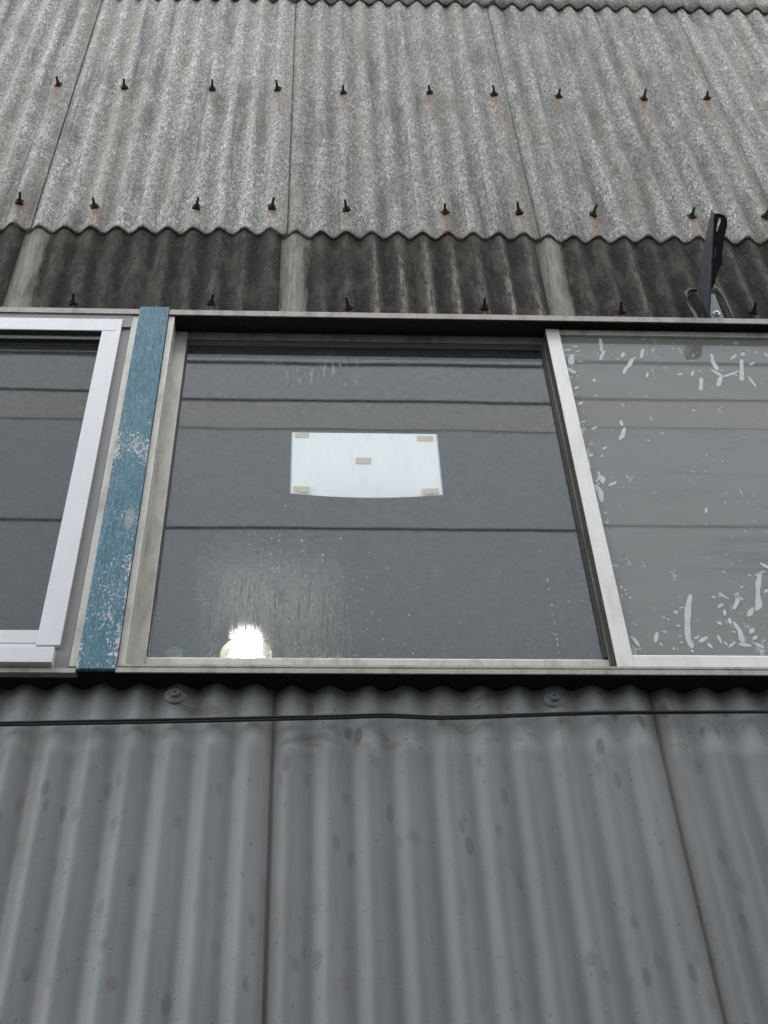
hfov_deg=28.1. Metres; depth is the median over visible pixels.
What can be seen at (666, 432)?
sliding window
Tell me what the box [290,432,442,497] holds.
paper sheet
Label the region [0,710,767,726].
cable
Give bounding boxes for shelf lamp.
[220,637,271,657]
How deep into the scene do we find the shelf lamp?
3.10 m
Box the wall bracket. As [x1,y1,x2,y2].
[684,209,733,317]
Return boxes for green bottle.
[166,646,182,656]
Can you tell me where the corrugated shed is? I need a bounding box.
[0,0,767,1023]
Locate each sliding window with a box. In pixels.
[0,313,132,667]
[129,332,612,665]
[544,329,767,666]
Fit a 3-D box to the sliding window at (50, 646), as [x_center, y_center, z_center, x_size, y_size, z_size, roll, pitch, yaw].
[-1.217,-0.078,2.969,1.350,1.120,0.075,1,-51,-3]
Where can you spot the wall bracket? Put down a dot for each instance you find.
(711, 264)
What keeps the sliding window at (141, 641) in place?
in the corrugated shed
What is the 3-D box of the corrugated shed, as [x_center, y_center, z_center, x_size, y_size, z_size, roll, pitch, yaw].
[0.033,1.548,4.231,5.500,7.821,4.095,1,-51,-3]

